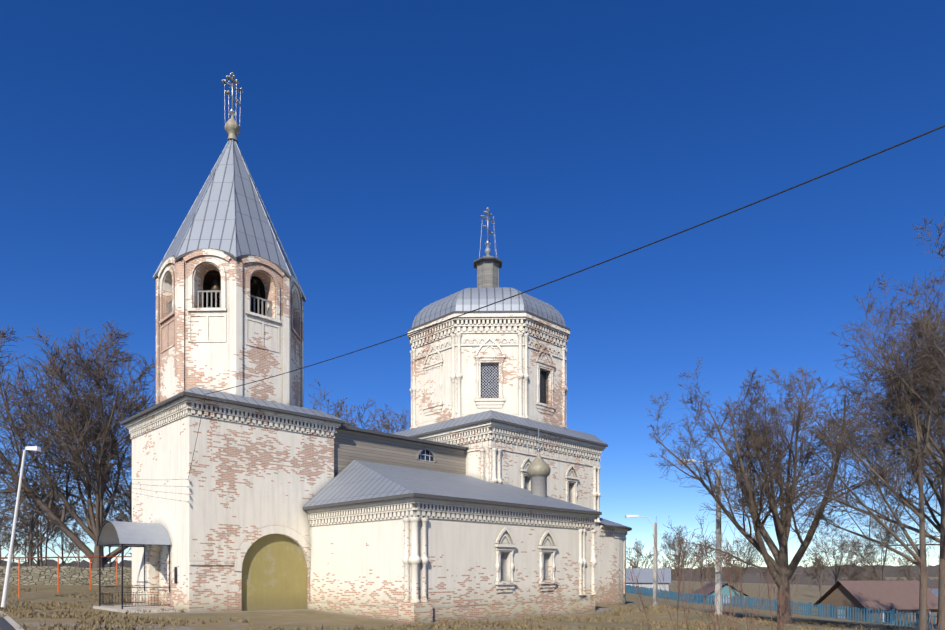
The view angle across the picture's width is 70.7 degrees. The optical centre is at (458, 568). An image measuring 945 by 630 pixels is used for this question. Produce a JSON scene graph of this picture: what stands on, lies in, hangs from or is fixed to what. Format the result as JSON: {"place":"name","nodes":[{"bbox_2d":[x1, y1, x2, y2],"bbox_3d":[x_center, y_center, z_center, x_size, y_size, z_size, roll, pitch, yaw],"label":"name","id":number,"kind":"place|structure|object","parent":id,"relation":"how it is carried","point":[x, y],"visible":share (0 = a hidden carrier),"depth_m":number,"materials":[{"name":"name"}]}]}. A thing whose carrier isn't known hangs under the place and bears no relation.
{"place":"outdoors","nodes":[
{"label":"outdoors","id":0,"kind":"place"},
{"bbox_2d":[204,295,264,406],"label":"railings","id":1,"kind":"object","parent":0,"point":[209,301],"depth_m":39.52,"materials":[{"name":"grey metal"}]},
{"bbox_2d":[125,396,627,611],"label":"church walls","id":2,"kind":"structure","parent":0,"point":[499,453],"depth_m":42.69,"materials":[{"name":"white paint"}]},
{"bbox_2d":[159,545,166,604],"bbox_3d":[-15.058,0.176,34.567,0.001,3.450,2.500,0,0,-44],"label":"door leaf","id":3,"kind":"object","parent":2,"relation":"attached to","point":[162,578],"visible":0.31,"depth_m":35.12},
{"bbox_2d":[174,567,176,582],"bbox_3d":[-13.769,0.301,32.478,0.028,0.800,0.300,0,0,-44],"label":"plaque","id":4,"kind":"object","parent":2,"relation":"attached to","point":[175,574],"visible":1,"depth_m":32.47,"materials":[{"name":"black metal"}]},
{"bbox_2d":[126,138,630,527],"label":"metal roofs","id":5,"kind":"structure","parent":2,"relation":"on","point":[227,212],"depth_m":35.60,"materials":[{"name":"grey metal"}]},
{"bbox_2d":[156,249,303,415],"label":"belfry walls","id":6,"kind":"structure","parent":5,"relation":"on","point":[233,341],"depth_m":33.89,"materials":[{"name":"white brick"}]},
{"bbox_2d":[168,290,293,327],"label":"balustrade railings","id":7,"kind":"object","parent":6,"relation":"attached to","point":[207,292],"visible":0.21,"depth_m":34.24,"materials":[{"name":"grey wood"}]},
{"bbox_2d":[203,270,264,302],"bbox_3d":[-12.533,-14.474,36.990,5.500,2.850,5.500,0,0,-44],"label":"bell","id":8,"kind":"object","parent":6,"relation":"in","point":[208,279],"depth_m":37.35,"materials":[{"name":"black metal"}]},
{"bbox_2d":[203,272,264,306],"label":"bell beams","id":9,"kind":"structure","parent":6,"relation":"attached to","point":[254,281],"depth_m":35.50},
{"bbox_2d":[208,275,261,298],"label":"bells","id":10,"kind":"object","parent":9,"relation":"hanging from","point":[216,285],"visible":0.25,"depth_m":34.61,"materials":[{"name":"brown metal"}]},
{"bbox_2d":[225,115,239,142],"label":"onion dome","id":11,"kind":"structure","parent":5,"relation":"on","point":[232,128],"depth_m":36.76,"materials":[{"name":"metal"}]},
{"bbox_2d":[120,249,631,530],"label":"roof fascia","id":12,"kind":"structure","parent":5,"relation":"on","point":[222,400],"depth_m":35.59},
{"bbox_2d":[221,72,542,448],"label":"crosses","id":13,"kind":"object","parent":5,"relation":"on","point":[240,90],"visible":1,"depth_m":37.23,"materials":[{"name":"silver metal"}]},
{"bbox_2d":[229,108,539,451],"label":"cross balls","id":14,"kind":"object","parent":5,"relation":"on","point":[232,111],"visible":0.88,"depth_m":37.03,"materials":[{"name":"silver metal"}]},
{"bbox_2d":[334,429,465,476],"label":"upper wall","id":15,"kind":"structure","parent":5,"relation":"on","point":[349,446],"depth_m":39.93,"materials":[{"name":"brown wood"}]},
{"bbox_2d":[418,450,432,461],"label":"window frame","id":16,"kind":"object","parent":15,"relation":"attached to","point":[429,455],"visible":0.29,"depth_m":41.97,"materials":[{"name":"white"}]},
{"bbox_2d":[417,448,435,461],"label":"window surround","id":17,"kind":"object","parent":15,"relation":"attached to","point":[430,450],"visible":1,"depth_m":41.88,"materials":[{"name":"grey wood"}]},
{"bbox_2d":[25,125,944,500],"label":"wires","id":18,"kind":"object","parent":5,"relation":"attached to","point":[543,285],"visible":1,"depth_m":16.92,"materials":[{"name":"black"}]},
{"bbox_2d":[477,261,498,287],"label":"lantern","id":19,"kind":"object","parent":5,"relation":"on","point":[487,274],"visible":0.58,"depth_m":50.47,"materials":[{"name":"white paint"}]},
{"bbox_2d":[408,313,569,434],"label":"drum walls","id":20,"kind":"structure","parent":5,"relation":"on","point":[449,357],"depth_m":45.98,"materials":[{"name":"white paint"}]},
{"bbox_2d":[530,475,546,496],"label":"cupola drum","id":21,"kind":"object","parent":5,"relation":"on","point":[538,485],"visible":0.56,"depth_m":40.45,"materials":[{"name":"white paint"}]},
{"bbox_2d":[527,452,550,476],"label":"onion dome","id":22,"kind":"structure","parent":21,"relation":"on","point":[538,465],"depth_m":40.37,"materials":[{"name":"beige metal"}]},
{"bbox_2d":[418,364,570,579],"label":"window glass","id":23,"kind":"object","parent":2,"relation":"attached to","point":[486,371],"visible":0.15,"depth_m":46.00,"materials":[{"name":"grey"}]},
{"bbox_2d":[481,363,571,580],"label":"window grilles","id":24,"kind":"object","parent":2,"relation":"attached to","point":[525,477],"depth_m":45.81,"materials":[{"name":"metal"}]},
{"bbox_2d":[0,572,938,629],"bbox_3d":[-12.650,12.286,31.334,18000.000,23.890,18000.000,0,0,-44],"label":"terrain","id":25,"kind":"structure","parent":0,"point":[303,619],"depth_m":34.19,"materials":[{"name":"brown soil"}]},
{"bbox_2d":[0,617,14,629],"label":"asphalt road","id":26,"kind":"structure","parent":25,"relation":"on","point":[5,624],"depth_m":23.18,"materials":[{"name":"grey asphalt"}]},
{"bbox_2d":[0,611,23,629],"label":"road kerb","id":27,"kind":"structure","parent":25,"relation":"on","point":[12,622],"depth_m":23.91,"materials":[{"name":"concrete"}]},
{"bbox_2d":[1,449,25,606],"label":"lamp pole","id":28,"kind":"object","parent":25,"relation":"on","point":[6,584],"visible":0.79,"depth_m":33.98,"materials":[{"name":"white metal"}]},
{"bbox_2d":[0,460,131,566],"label":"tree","id":29,"kind":"object","parent":25,"relation":"on","point":[35,522],"visible":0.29,"depth_m":83.18,"materials":[{"name":"brown plant"}]},
{"bbox_2d":[0,566,131,584],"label":"stone boundary wall","id":30,"kind":"structure","parent":25,"relation":"on","point":[44,575],"depth_m":53.99,"materials":[{"name":"grey stone"}]},
{"bbox_2d":[0,556,131,597],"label":"gas pipe","id":31,"kind":"object","parent":25,"relation":"on","point":[19,558],"visible":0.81,"depth_m":45.59,"materials":[{"name":"orange"}]},
{"bbox_2d":[0,320,155,568],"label":"trees","id":32,"kind":"object","parent":25,"relation":"on","point":[102,465],"visible":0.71,"depth_m":57.29,"materials":[{"name":"brown plant"}]},
{"bbox_2d":[93,604,179,613],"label":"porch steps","id":33,"kind":"structure","parent":25,"relation":"on","point":[117,608],"depth_m":32.11,"materials":[{"name":"grey concrete"}]},
{"bbox_2d":[96,521,171,608],"bbox_3d":[-16.292,-0.229,33.383,2.380,4.240,3.766,0,0,-44],"label":"porch","id":34,"kind":"object","parent":33,"relation":"on","point":[115,532],"depth_m":32.73,"materials":[{"name":"grey metal"}]},
{"bbox_2d":[38,379,410,527],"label":"trees","id":35,"kind":"object","parent":25,"relation":"on","point":[387,428],"visible":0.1,"depth_m":86.30,"materials":[{"name":"brown plant"}]},
{"bbox_2d":[146,396,340,612],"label":"worn church walls","id":36,"kind":"structure","parent":25,"relation":"on","point":[255,474],"depth_m":33.09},
{"bbox_2d":[242,534,306,610],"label":"gate","id":37,"kind":"structure","parent":36,"relation":"attached to","point":[274,571],"depth_m":34.62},
{"bbox_2d":[25,446,715,525],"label":"street lamp heads","id":38,"kind":"object","parent":25,"relation":"on","point":[33,448],"visible":0.65,"depth_m":39.47,"materials":[{"name":"white metal"}]},
{"bbox_2d":[306,497,598,622],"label":"wall","id":39,"kind":"structure","parent":25,"relation":"on","point":[417,559],"depth_m":32.76,"materials":[{"name":"white paint"}]},
{"bbox_2d":[0,587,935,629],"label":"dry grass tufts","id":40,"kind":"object","parent":25,"relation":"on","point":[163,622],"visible":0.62,"depth_m":29.39,"materials":[{"name":"brown plant"}]},
{"bbox_2d":[1,559,938,587],"bbox_3d":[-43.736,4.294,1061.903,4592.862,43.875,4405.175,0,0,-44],"label":"forest trees","id":41,"kind":"object","parent":25,"relation":"on","point":[750,577],"visible":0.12,"depth_m":836.17,"materials":[{"name":"brown plant"}]},
{"bbox_2d":[626,583,668,591],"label":"house","id":42,"kind":"structure","parent":25,"relation":"on","point":[649,585],"depth_m":121.59,"materials":[{"name":"white paint"}]},
{"bbox_2d":[653,470,722,614],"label":"concrete lamp posts","id":43,"kind":"object","parent":25,"relation":"on","point":[718,586],"visible":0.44,"depth_m":39.60,"materials":[{"name":"grey concrete"}]},
{"bbox_2d":[694,585,745,603],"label":"house","id":44,"kind":"structure","parent":25,"relation":"on","point":[725,589],"depth_m":91.17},
{"bbox_2d":[646,360,901,623],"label":"trees","id":45,"kind":"object","parent":25,"relation":"on","point":[749,486],"visible":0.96,"depth_m":37.13,"materials":[{"name":"brown plant"}]},
{"bbox_2d":[626,540,928,597],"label":"village trees","id":46,"kind":"object","parent":25,"relation":"on","point":[870,577],"visible":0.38,"depth_m":182.96,"materials":[{"name":"brown plant"}]},
{"bbox_2d":[626,584,930,621],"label":"house windows","id":47,"kind":"structure","parent":25,"relation":"on","point":[838,609],"depth_m":65.53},
{"bbox_2d":[619,516,944,629],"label":"bush shoots","id":48,"kind":"object","parent":25,"relation":"on","point":[780,606],"visible":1,"depth_m":14.04,"materials":[{"name":"brown plant"}]},
{"bbox_2d":[626,585,937,628],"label":"blue fence","id":49,"kind":"object","parent":25,"relation":"on","point":[646,591],"visible":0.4,"depth_m":67.92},
{"bbox_2d":[626,568,937,596],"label":"house roof","id":50,"kind":"structure","parent":25,"relation":"on","point":[645,575],"depth_m":122.87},
{"bbox_2d":[660,215,944,629],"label":"trees","id":51,"kind":"object","parent":25,"relation":"on","point":[919,381],"visible":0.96,"depth_m":30.42,"materials":[{"name":"brown plant"}]},
{"bbox_2d":[693,580,937,609],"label":"house roofs","id":52,"kind":"structure","parent":25,"relation":"on","point":[891,595],"depth_m":64.48,"materials":[{"name":"brown metal"}]},
{"bbox_2d":[819,584,937,622],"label":"house","id":53,"kind":"structure","parent":25,"relation":"on","point":[841,595],"depth_m":64.24,"materials":[{"name":"brown wood"}]},
{"bbox_2d":[0,0,944,568],"label":"sky","id":54,"kind":"structure","parent":0,"point":[375,139],"materials":[{"name":"blue"}]},
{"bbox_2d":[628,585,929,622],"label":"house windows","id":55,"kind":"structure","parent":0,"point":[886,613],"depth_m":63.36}
]}

